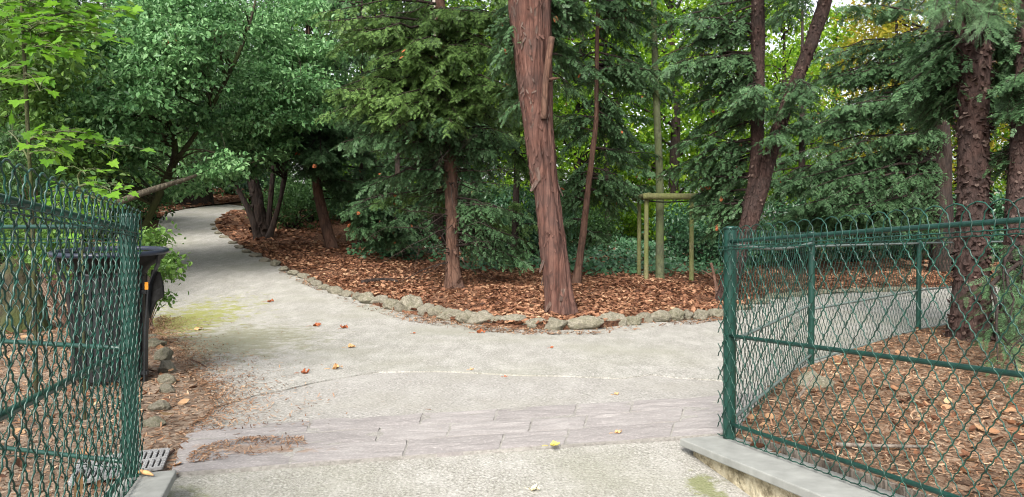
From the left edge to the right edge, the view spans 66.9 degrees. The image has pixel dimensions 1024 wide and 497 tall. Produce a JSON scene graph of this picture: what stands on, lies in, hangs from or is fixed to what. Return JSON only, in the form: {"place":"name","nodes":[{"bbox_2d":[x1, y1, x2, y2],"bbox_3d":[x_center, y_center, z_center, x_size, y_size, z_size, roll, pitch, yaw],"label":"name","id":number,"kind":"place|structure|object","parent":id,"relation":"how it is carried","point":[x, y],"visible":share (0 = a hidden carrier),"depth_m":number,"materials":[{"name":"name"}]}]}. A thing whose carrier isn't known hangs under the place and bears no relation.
{"place":"outdoors","nodes":[
{"label":"outdoors","id":0,"kind":"place"},
{"bbox_2d":[0,232,214,496],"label":"bare mulch bed","id":1,"kind":"object","parent":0,"point":[174,437],"visible":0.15,"depth_m":5.10,"materials":[{"name":"brown soil"}]},
{"bbox_2d":[0,258,52,333],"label":"mossy stump","id":2,"kind":"object","parent":1,"relation":"on","point":[14,312],"visible":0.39,"depth_m":9.49,"materials":[{"name":"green plant"}]},
{"bbox_2d":[0,189,118,329],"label":"young shrub","id":3,"kind":"object","parent":1,"relation":"on","point":[20,221],"visible":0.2,"depth_m":8.73,"materials":[{"name":"green plant"}]},
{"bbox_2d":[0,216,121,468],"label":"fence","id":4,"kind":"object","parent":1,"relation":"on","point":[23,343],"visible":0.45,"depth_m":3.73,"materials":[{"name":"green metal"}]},
{"bbox_2d":[0,122,127,313],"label":"leafy shrub","id":5,"kind":"object","parent":1,"relation":"on","point":[8,140],"visible":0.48,"depth_m":10.39,"materials":[{"name":"green plant"}]},
{"bbox_2d":[0,0,152,252],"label":"evergreen tree","id":6,"kind":"object","parent":1,"relation":"on","point":[61,76],"visible":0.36,"depth_m":12.24,"materials":[{"name":"green plant"}]},
{"bbox_2d":[0,0,155,405],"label":"maple sapling","id":7,"kind":"object","parent":1,"relation":"on","point":[54,31],"visible":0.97,"depth_m":5.26,"materials":[{"name":"green plant"}]},
{"bbox_2d":[32,166,138,419],"bbox_3d":[-2.661,0.307,4.833,0.599,1.647,0.453,0,1,21],"label":"maple seedling","id":8,"kind":"object","parent":1,"relation":"on","point":[112,195],"visible":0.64,"depth_m":4.88,"materials":[{"name":"green plant"}]},
{"bbox_2d":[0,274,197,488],"bbox_3d":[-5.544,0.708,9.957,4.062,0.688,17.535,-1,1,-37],"label":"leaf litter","id":9,"kind":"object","parent":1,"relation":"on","point":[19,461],"visible":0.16,"depth_m":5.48,"materials":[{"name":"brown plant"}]},
{"bbox_2d":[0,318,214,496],"bbox_3d":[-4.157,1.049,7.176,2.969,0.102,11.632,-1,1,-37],"label":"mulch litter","id":10,"kind":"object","parent":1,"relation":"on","point":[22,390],"visible":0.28,"depth_m":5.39,"materials":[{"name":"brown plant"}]},
{"bbox_2d":[48,246,168,384],"bbox_3d":[-3.290,0.543,6.361,0.887,1.119,0.886,0,1,0],"label":"litter bin","id":11,"kind":"object","parent":1,"relation":"on","point":[152,290],"visible":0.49,"depth_m":6.14,"materials":[{"name":"black plastic"}]},
{"bbox_2d":[62,178,157,241],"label":"wood shrub","id":12,"kind":"object","parent":1,"relation":"on","point":[133,204],"visible":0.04,"depth_m":20.17,"materials":[{"name":"green plant"}]},
{"bbox_2d":[68,448,169,486],"bbox_3d":[-1.985,1.107,3.953,0.434,0.023,0.488,0,1,-22],"label":"drain grate","id":13,"kind":"object","parent":1,"relation":"on","point":[150,458],"visible":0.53,"depth_m":3.95,"materials":[{"name":"grey metal"}]},
{"bbox_2d":[50,217,192,326],"bbox_3d":[-3.845,0.386,7.692,2.000,1.396,0.821,1,1,32],"label":"young shrub","id":14,"kind":"object","parent":1,"relation":"on","point":[168,267],"visible":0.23,"depth_m":7.42,"materials":[{"name":"green plant"}]},
{"bbox_2d":[12,0,280,245],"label":"evergreen tree","id":15,"kind":"object","parent":1,"relation":"on","point":[157,62],"visible":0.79,"depth_m":13.42,"materials":[{"name":"green plant"}]},
{"bbox_2d":[143,416,165,426],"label":"edging stone","id":16,"kind":"object","parent":1,"relation":"on","point":[154,421],"visible":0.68,"depth_m":4.85,"materials":[{"name":"stone"}]},
{"bbox_2d":[147,399,170,410],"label":"edging stone","id":17,"kind":"object","parent":1,"relation":"on","point":[160,404],"visible":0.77,"depth_m":5.26,"materials":[{"name":"stone"}]},
{"bbox_2d":[154,347,173,360],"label":"edging stone","id":18,"kind":"object","parent":1,"relation":"on","point":[165,353],"visible":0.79,"depth_m":7.34,"materials":[{"name":"stone"}]},
{"bbox_2d":[158,360,175,372],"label":"edging stone","id":19,"kind":"object","parent":1,"relation":"on","point":[165,366],"visible":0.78,"depth_m":6.72,"materials":[{"name":"stone"}]},
{"bbox_2d":[157,373,176,383],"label":"edging stone","id":20,"kind":"object","parent":1,"relation":"on","point":[164,378],"visible":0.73,"depth_m":6.24,"materials":[{"name":"stone"}]},
{"bbox_2d":[131,187,284,217],"bbox_3d":[-19.000,-2.090,33.967,22.000,2.126,20.000,0,1,0],"label":"leaf bed","id":21,"kind":"object","parent":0,"point":[215,202],"visible":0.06,"depth_m":30.93,"materials":[{"name":"brown plant"}]},
{"bbox_2d":[76,4,320,206],"bbox_3d":[-11.664,-6.494,29.313,9.873,9.859,6.393,0,1,0],"label":"evergreen tree","id":22,"kind":"object","parent":21,"relation":"on","point":[206,198],"visible":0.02,"depth_m":29.83,"materials":[{"name":"green plant"}]},
{"bbox_2d":[226,161,293,197],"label":"wood shrub","id":23,"kind":"object","parent":21,"relation":"on","point":[244,185],"visible":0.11,"depth_m":33.52,"materials":[{"name":"green plant"}]},
{"bbox_2d":[4,201,851,332],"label":"ground","id":24,"kind":"structure","parent":0,"point":[238,203],"depth_m":26.09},
{"bbox_2d":[1,0,234,230],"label":"evergreen tree","id":25,"kind":"object","parent":24,"relation":"on","point":[180,139],"visible":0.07,"depth_m":20.03,"materials":[{"name":"green plant"}]},
{"bbox_2d":[119,168,183,222],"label":"wood shrub","id":26,"kind":"object","parent":24,"relation":"on","point":[165,197],"visible":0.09,"depth_m":24.03,"materials":[{"name":"green plant"}]},
{"bbox_2d":[421,0,572,188],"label":"broadleaf tree","id":27,"kind":"object","parent":24,"relation":"on","point":[471,6],"visible":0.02,"depth_m":32.05,"materials":[{"name":"green plant"}]},
{"bbox_2d":[345,232,754,275],"bbox_3d":[4.208,-0.140,24.452,8.656,1.192,21.130,1,1,29],"label":"ivy ground cover","id":28,"kind":"object","parent":24,"relation":"on","point":[630,256],"visible":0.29,"depth_m":17.51,"materials":[{"name":"green plant"}]},
{"bbox_2d":[484,0,617,315],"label":"yew tree","id":29,"kind":"object","parent":24,"relation":"on","point":[534,47],"visible":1,"depth_m":10.90,"materials":[{"name":"red plant"}]},
{"bbox_2d":[523,0,723,229],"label":"broadleaf tree","id":30,"kind":"object","parent":24,"relation":"on","point":[633,179],"visible":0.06,"depth_m":32.22,"materials":[{"name":"green plant"}]},
{"bbox_2d":[586,1,709,229],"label":"broadleaf tree","id":31,"kind":"object","parent":24,"relation":"on","point":[643,125],"visible":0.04,"depth_m":45.20,"materials":[{"name":"green plant"}]},
{"bbox_2d":[626,0,828,219],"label":"broadleaf tree","id":32,"kind":"object","parent":24,"relation":"on","point":[770,70],"depth_m":33.86,"materials":[{"name":"green plant"}]},
{"bbox_2d":[643,0,950,300],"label":"yew tree","id":33,"kind":"object","parent":24,"relation":"on","point":[745,103],"visible":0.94,"depth_m":12.56,"materials":[{"name":"green plant"}]},
{"bbox_2d":[745,0,922,211],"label":"broadleaf tree","id":34,"kind":"object","parent":24,"relation":"on","point":[831,35],"visible":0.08,"depth_m":36.93,"materials":[{"name":"green plant"}]},
{"bbox_2d":[810,0,956,176],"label":"broadleaf tree","id":35,"kind":"object","parent":24,"relation":"on","point":[876,31],"visible":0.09,"depth_m":33.91,"materials":[{"name":"green plant"}]},
{"bbox_2d":[810,0,1016,193],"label":"broadleaf tree","id":36,"kind":"object","parent":24,"relation":"on","point":[885,30],"visible":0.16,"depth_m":30.26,"materials":[{"name":"green plant"}]},
{"bbox_2d":[878,0,1016,206],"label":"broadleaf tree","id":37,"kind":"object","parent":24,"relation":"on","point":[1005,134],"visible":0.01,"depth_m":35.27,"materials":[{"name":"green plant"}]},
{"bbox_2d":[951,0,1016,197],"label":"broadleaf tree","id":38,"kind":"object","parent":24,"relation":"on","point":[995,185],"visible":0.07,"depth_m":30.50,"materials":[{"name":"green plant"}]},
{"bbox_2d":[167,441,750,496],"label":"street pavement","id":39,"kind":"structure","parent":0,"point":[663,469],"depth_m":3.99,"materials":[{"name":"concrete"}]},
{"bbox_2d":[102,470,176,496],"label":"wall","id":40,"kind":"structure","parent":39,"relation":"on","point":[159,483],"depth_m":3.42,"materials":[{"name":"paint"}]},
{"bbox_2d":[0,158,143,496],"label":"fence","id":41,"kind":"object","parent":40,"relation":"on","point":[128,352],"visible":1,"depth_m":2.56,"materials":[{"name":"green metal"}]},
{"bbox_2d":[680,435,934,496],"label":"wall","id":42,"kind":"structure","parent":39,"relation":"on","point":[751,471],"depth_m":3.75,"materials":[{"name":"stained plaster"},{"name":"grey stone"}]},
{"bbox_2d":[717,197,1023,496],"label":"fence","id":43,"kind":"object","parent":42,"relation":"on","point":[729,308],"visible":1,"depth_m":3.39,"materials":[{"name":"green metal"}]},
{"bbox_2d":[172,393,760,475],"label":"threshold paving","id":44,"kind":"structure","parent":0,"point":[644,419],"depth_m":4.71,"materials":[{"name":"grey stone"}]},
{"bbox_2d":[186,434,306,462],"bbox_3d":[-1.497,1.110,4.364,0.664,0.034,0.429,-1,1,-30],"label":"threshold debris","id":45,"kind":"object","parent":44,"relation":"on","point":[227,444],"visible":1,"depth_m":4.38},
{"bbox_2d":[192,372,769,426],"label":"asphalt path","id":46,"kind":"structure","parent":0,"point":[365,395],"depth_m":5.91,"materials":[{"name":"grey asphalt"}]},
{"bbox_2d":[3,0,1016,232],"label":"sky","id":47,"kind":"structure","parent":0,"point":[772,47],"materials":[{"name":"white"}]},
{"bbox_2d":[152,205,999,410],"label":"worn asphalt path","id":48,"kind":"structure","parent":0,"point":[230,283],"depth_m":9.18,"materials":[{"name":"grey asphalt"}]},
{"bbox_2d":[151,315,430,434],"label":"strewn mulch","id":49,"kind":"object","parent":48,"relation":"on","point":[214,383],"visible":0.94,"depth_m":6.42,"materials":[{"name":"brown wood"}]},
{"bbox_2d":[398,294,423,310],"bbox_3d":[-1.493,0.841,11.438,0.400,0.329,0.264,6,4,10],"label":"edging stone","id":50,"kind":"object","parent":48,"relation":"on","point":[408,302],"visible":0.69,"depth_m":11.36,"materials":[{"name":"stone"}]},
{"bbox_2d":[436,308,462,320],"bbox_3d":[-0.852,0.929,10.772,0.419,0.219,0.211,-2,5,-11],"label":"edging stone","id":51,"kind":"object","parent":48,"relation":"on","point":[445,314],"visible":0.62,"depth_m":10.69,"materials":[{"name":"stone"}]},
{"bbox_2d":[455,309,476,323],"bbox_3d":[-0.604,0.932,10.465,0.348,0.225,0.220,-3,4,3],"label":"edging stone","id":52,"kind":"object","parent":48,"relation":"on","point":[463,316],"visible":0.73,"depth_m":10.38,"materials":[{"name":"stone"}]},
{"bbox_2d":[467,310,493,324],"bbox_3d":[-0.413,0.941,10.327,0.397,0.235,0.243,-6,-3,5],"label":"edging stone","id":53,"kind":"object","parent":48,"relation":"on","point":[480,317],"visible":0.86,"depth_m":10.26,"materials":[{"name":"stone"}]},
{"bbox_2d":[279,271,722,334],"bbox_3d":[-1.305,0.734,11.907,8.887,0.555,3.404,1,1,27],"label":"kerb debris","id":54,"kind":"object","parent":48,"relation":"on","point":[525,329],"visible":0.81,"depth_m":10.21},
{"bbox_2d":[543,317,567,330],"bbox_3d":[0.575,0.973,9.818,0.347,0.198,0.214,4,-5,-12],"label":"edging stone","id":55,"kind":"object","parent":48,"relation":"on","point":[553,324],"visible":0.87,"depth_m":9.74,"materials":[{"name":"stone"}]},
{"bbox_2d":[565,315,603,329],"bbox_3d":[0.918,0.957,9.899,0.522,0.210,0.300,-3,-5,9],"label":"edging stone","id":56,"kind":"object","parent":48,"relation":"on","point":[585,322],"visible":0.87,"depth_m":9.79,"materials":[{"name":"stone"}]},
{"bbox_2d":[598,311,626,325],"bbox_3d":[1.331,0.951,10.298,0.418,0.216,0.276,6,7,13],"label":"edging stone","id":57,"kind":"object","parent":48,"relation":"on","point":[610,316],"visible":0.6,"depth_m":10.23,"materials":[{"name":"stone"}]},
{"bbox_2d":[651,310,671,321],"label":"edging stone","id":58,"kind":"object","parent":48,"relation":"on","point":[661,316],"visible":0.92,"depth_m":10.54,"materials":[{"name":"stone"}]},
{"bbox_2d":[668,308,684,320],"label":"edging stone","id":59,"kind":"object","parent":48,"relation":"on","point":[677,314],"visible":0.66,"depth_m":10.68,"materials":[{"name":"stone"}]},
{"bbox_2d":[722,229,1003,422],"bbox_3d":[4.412,0.449,8.254,9.950,1.278,0.989,-1,1,-45],"label":"fence","id":60,"kind":"object","parent":48,"relation":"on","point":[811,294],"visible":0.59,"depth_m":6.99,"materials":[{"name":"green metal"}]},
{"bbox_2d":[215,209,1000,329],"bbox_3d":[2.967,-0.457,21.385,26.066,2.863,23.220,0,1,0],"label":"leaf covered bed","id":61,"kind":"object","parent":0,"point":[338,229],"visible":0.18,"depth_m":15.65,"materials":[{"name":"brown plant"}]},
{"bbox_2d":[171,0,362,238],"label":"evergreen tree","id":62,"kind":"object","parent":61,"relation":"on","point":[265,111],"visible":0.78,"depth_m":15.88,"materials":[{"name":"green plant"}]},
{"bbox_2d":[241,171,336,228],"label":"wood shrub","id":63,"kind":"object","parent":61,"relation":"on","point":[302,201],"visible":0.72,"depth_m":21.66,"materials":[{"name":"green plant"}]},
{"bbox_2d":[262,169,344,222],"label":"wood shrub","id":64,"kind":"object","parent":61,"relation":"on","point":[313,217],"visible":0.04,"depth_m":23.66,"materials":[{"name":"green plant"}]},
{"bbox_2d":[227,0,388,182],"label":"broadleaf tree","id":65,"kind":"object","parent":61,"relation":"on","point":[327,35],"visible":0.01,"depth_m":29.65,"materials":[{"name":"green plant"}]},
{"bbox_2d":[243,6,377,248],"bbox_3d":[-4.515,-3.155,17.553,3.160,6.613,3.489,0,1,-15],"label":"yew tree","id":66,"kind":"object","parent":61,"relation":"on","point":[317,156],"visible":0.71,"depth_m":17.52,"materials":[{"name":"green plant"}]},
{"bbox_2d":[294,0,400,242],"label":"yew tree","id":67,"kind":"object","parent":61,"relation":"on","point":[387,160],"visible":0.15,"depth_m":18.58,"materials":[{"name":"green plant"}]},
{"bbox_2d":[294,0,473,177],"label":"broadleaf tree","id":68,"kind":"object","parent":61,"relation":"on","point":[383,10],"visible":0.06,"depth_m":24.92,"materials":[{"name":"green plant"}]},
{"bbox_2d":[337,59,444,256],"bbox_3d":[-2.508,-1.952,16.476,2.158,4.458,2.779,0,1,0],"label":"yew tree","id":69,"kind":"object","parent":61,"relation":"on","point":[366,219],"visible":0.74,"depth_m":16.29,"materials":[{"name":"green plant"}]},
{"bbox_2d":[307,0,538,288],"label":"yew tree","id":70,"kind":"object","parent":61,"relation":"on","point":[427,102],"visible":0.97,"depth_m":13.03,"materials":[{"name":"green plant"}]},
{"bbox_2d":[336,0,514,183],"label":"broadleaf tree","id":71,"kind":"object","parent":61,"relation":"on","point":[452,1],"visible":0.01,"depth_m":27.19,"materials":[{"name":"green plant"}]},
{"bbox_2d":[349,5,533,246],"bbox_3d":[-1.919,-3.596,19.344,4.442,7.315,3.625,0,1,-18],"label":"yew tree","id":72,"kind":"object","parent":61,"relation":"on","point":[373,170],"visible":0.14,"depth_m":19.26,"materials":[{"name":"green plant"}]},
{"bbox_2d":[407,166,508,240],"bbox_3d":[-1.598,-1.048,20.983,3.663,2.545,3.568,0,1,-15],"label":"wood shrub","id":73,"kind":"object","parent":61,"relation":"on","point":[465,178],"visible":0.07,"depth_m":20.46,"materials":[{"name":"green plant"}]},
{"bbox_2d":[483,172,533,208],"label":"wood shrub","id":74,"kind":"object","parent":61,"relation":"on","point":[509,181],"visible":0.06,"depth_m":24.48,"materials":[{"name":"green plant"}]},
{"bbox_2d":[475,0,593,261],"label":"yew tree","id":75,"kind":"object","parent":61,"relation":"on","point":[519,163],"visible":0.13,"depth_m":17.32,"materials":[{"name":"green plant"}]},
{"bbox_2d":[477,180,594,255],"bbox_3d":[0.309,-0.567,19.090,3.110,2.218,3.193,0,1,-16],"label":"wood shrub","id":76,"kind":"object","parent":61,"relation":"on","point":[530,203],"visible":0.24,"depth_m":18.71,"materials":[{"name":"green plant"}]},
{"bbox_2d":[445,0,647,191],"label":"broadleaf tree","id":77,"kind":"object","parent":61,"relation":"on","point":[558,106],"visible":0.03,"depth_m":30.07,"materials":[{"name":"green plant"}]},
{"bbox_2d":[523,198,605,248],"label":"wood shrub","id":78,"kind":"object","parent":61,"relation":"on","point":[592,224],"visible":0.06,"depth_m":20.77,"materials":[{"name":"green plant"}]},
{"bbox_2d":[473,0,693,210],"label":"broadleaf tree","id":79,"kind":"object","parent":61,"relation":"on","point":[579,161],"visible":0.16,"depth_m":25.14,"materials":[{"name":"green plant"}]},
{"bbox_2d":[566,205,630,249],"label":"wood shrub","id":80,"kind":"object","parent":61,"relation":"on","point":[606,225],"visible":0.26,"depth_m":21.70,"materials":[{"name":"green plant"}]},
{"bbox_2d":[561,31,665,236],"bbox_3d":[3.397,-4.400,25.743,3.953,8.592,3.605,0,1,0],"label":"yew tree","id":81,"kind":"object","parent":61,"relation":"on","point":[651,174],"visible":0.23,"depth_m":25.56,"materials":[{"name":"green plant"}]},
{"bbox_2d":[552,0,682,283],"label":"yew tree","id":82,"kind":"object","parent":61,"relation":"on","point":[625,70],"visible":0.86,"depth_m":14.52,"materials":[{"name":"green plant"}]},
{"bbox_2d":[241,240,994,324],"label":"fallen leaves","id":83,"kind":"object","parent":61,"relation":"on","point":[638,299],"depth_m":13.86,"materials":[{"name":"brown plant"}]},
{"bbox_2d":[597,195,654,238],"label":"wood shrub","id":84,"kind":"object","parent":61,"relation":"on","point":[628,229],"visible":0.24,"depth_m":27.69,"materials":[{"name":"green plant"}]},
{"bbox_2d":[258,243,998,322],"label":"leaf fragments","id":85,"kind":"object","parent":61,"relation":"on","point":[520,289],"visible":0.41,"depth_m":14.32,"materials":[{"name":"brown plant"}]},
{"bbox_2d":[620,187,701,243],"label":"wood shrub","id":86,"kind":"object","parent":61,"relation":"on","point":[652,205],"visible":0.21,"depth_m":26.64,"materials":[{"name":"green plant"}]},
{"bbox_2d":[632,192,695,280],"bbox_3d":[2.980,-0.137,15.265,1.075,1.877,1.121,0,1,0],"label":"tree guard","id":87,"kind":"object","parent":61,"relation":"on","point":[647,198],"visible":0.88,"depth_m":14.84,"materials":[{"name":"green wood"}]},
{"bbox_2d":[651,0,684,278],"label":"young lime tree","id":88,"kind":"object","parent":61,"relation":"on","point":[659,270],"visible":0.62,"depth_m":15.17,"materials":[{"name":"green plant"}]},
{"bbox_2d":[576,0,788,203],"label":"broadleaf tree","id":89,"kind":"object","parent":61,"relation":"on","point":[674,131],"visible":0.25,"depth_m":28.69,"materials":[{"name":"green plant"}]},
{"bbox_2d":[641,200,730,262],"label":"wood shrub","id":90,"kind":"object","parent":61,"relation":"on","point":[673,218],"visible":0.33,"depth_m":19.79,"materials":[{"name":"green plant"}]},
{"bbox_2d":[665,210,783,267],"bbox_3d":[5.410,-0.185,18.923,2.649,1.889,2.719,-1,1,-38],"label":"wood shrub","id":91,"kind":"object","parent":61,"relation":"on","point":[705,254],"visible":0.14,"depth_m":18.83,"materials":[{"name":"green plant"}]},
{"bbox_2d":[756,214,801,266],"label":"wood shrub","id":92,"kind":"object","parent":61,"relation":"on","point":[773,241],"visible":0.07,"depth_m":19.61,"materials":[{"name":"green plant"}]},
{"bbox_2d":[709,0,867,228],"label":"broadleaf tree","id":93,"kind":"object","parent":61,"relation":"on","point":[783,70],"visible":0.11,"depth_m":30.35,"materials":[{"name":"green plant"}]},
{"bbox_2d":[745,1,862,214],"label":"yew tree","id":94,"kind":"object","parent":61,"relation":"on","point":[781,166],"visible":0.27,"depth_m":26.32,"materials":[{"name":"green plant"}]},
{"bbox_2d":[761,195,851,264],"bbox_3d":[7.661,-0.390,21.017,3.394,2.358,3.306,-1,1,-26],"label":"wood shrub","id":95,"kind":"object","parent":61,"relation":"on","point":[770,207],"visible":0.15,"depth_m":20.84,"materials":[{"name":"green plant"}]},
{"bbox_2d":[764,0,954,271],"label":"yew tree","id":96,"kind":"object","parent":61,"relation":"on","point":[914,179],"visible":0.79,"depth_m":17.85,"materials":[{"name":"green plant"}]},
{"bbox_2d":[815,197,907,261],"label":"wood shrub","id":97,"kind":"object","parent":61,"relation":"on","point":[853,257],"visible":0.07,"depth_m":21.57,"materials":[{"name":"green plant"}]},
{"bbox_2d":[863,231,929,259],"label":"wood shrub","id":98,"kind":"object","parent":61,"relation":"on","point":[903,254],"visible":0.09,"depth_m":22.68,"materials":[{"name":"green plant"}]},
{"bbox_2d":[908,187,1005,258],"bbox_3d":[12.895,-0.555,21.934,3.732,2.662,3.832,1,1,45],"label":"wood shrub","id":99,"kind":"object","parent":61,"relation":"on","point":[996,209],"visible":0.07,"depth_m":21.31,"materials":[{"name":"green plant"}]},
{"bbox_2d":[736,322,1023,496],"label":"mulched bed","id":100,"kind":"object","parent":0,"point":[999,468],"visible":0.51,"depth_m":4.96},
{"bbox_2d":[796,370,834,387],"bbox_3d":[2.320,1.035,5.953,0.296,0.190,0.192,0,1,2],"label":"rough stone","id":101,"kind":"object","parent":100,"relation":"on","point":[823,381],"visible":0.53,"depth_m":5.89,"materials":[{"name":"stone"}]},
{"bbox_2d":[835,442,933,454],"bbox_3d":[1.994,1.054,4.076,0.508,0.027,0.211,0,1,0],"label":"stick","id":102,"kind":"object","parent":100,"relation":"on","point":[838,444],"visible":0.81,"depth_m":4.13,"materials":[{"name":"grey wood"}]},
{"bbox_2d":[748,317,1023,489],"bbox_3d":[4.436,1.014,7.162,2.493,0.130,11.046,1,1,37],"label":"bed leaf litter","id":103,"kind":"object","parent":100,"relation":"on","point":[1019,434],"visible":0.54,"depth_m":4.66,"materials":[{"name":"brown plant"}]},
{"bbox_2d":[884,0,1023,341],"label":"yew tree","id":104,"kind":"object","parent":100,"relation":"on","point":[956,72],"visible":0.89,"depth_m":8.33,"materials":[{"name":"brown plant"}]},
{"bbox_2d":[953,0,1023,393],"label":"yew tree","id":105,"kind":"object","parent":100,"relation":"on","point":[1009,159],"visible":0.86,"depth_m":8.01,"materials":[{"name":"green plant"}]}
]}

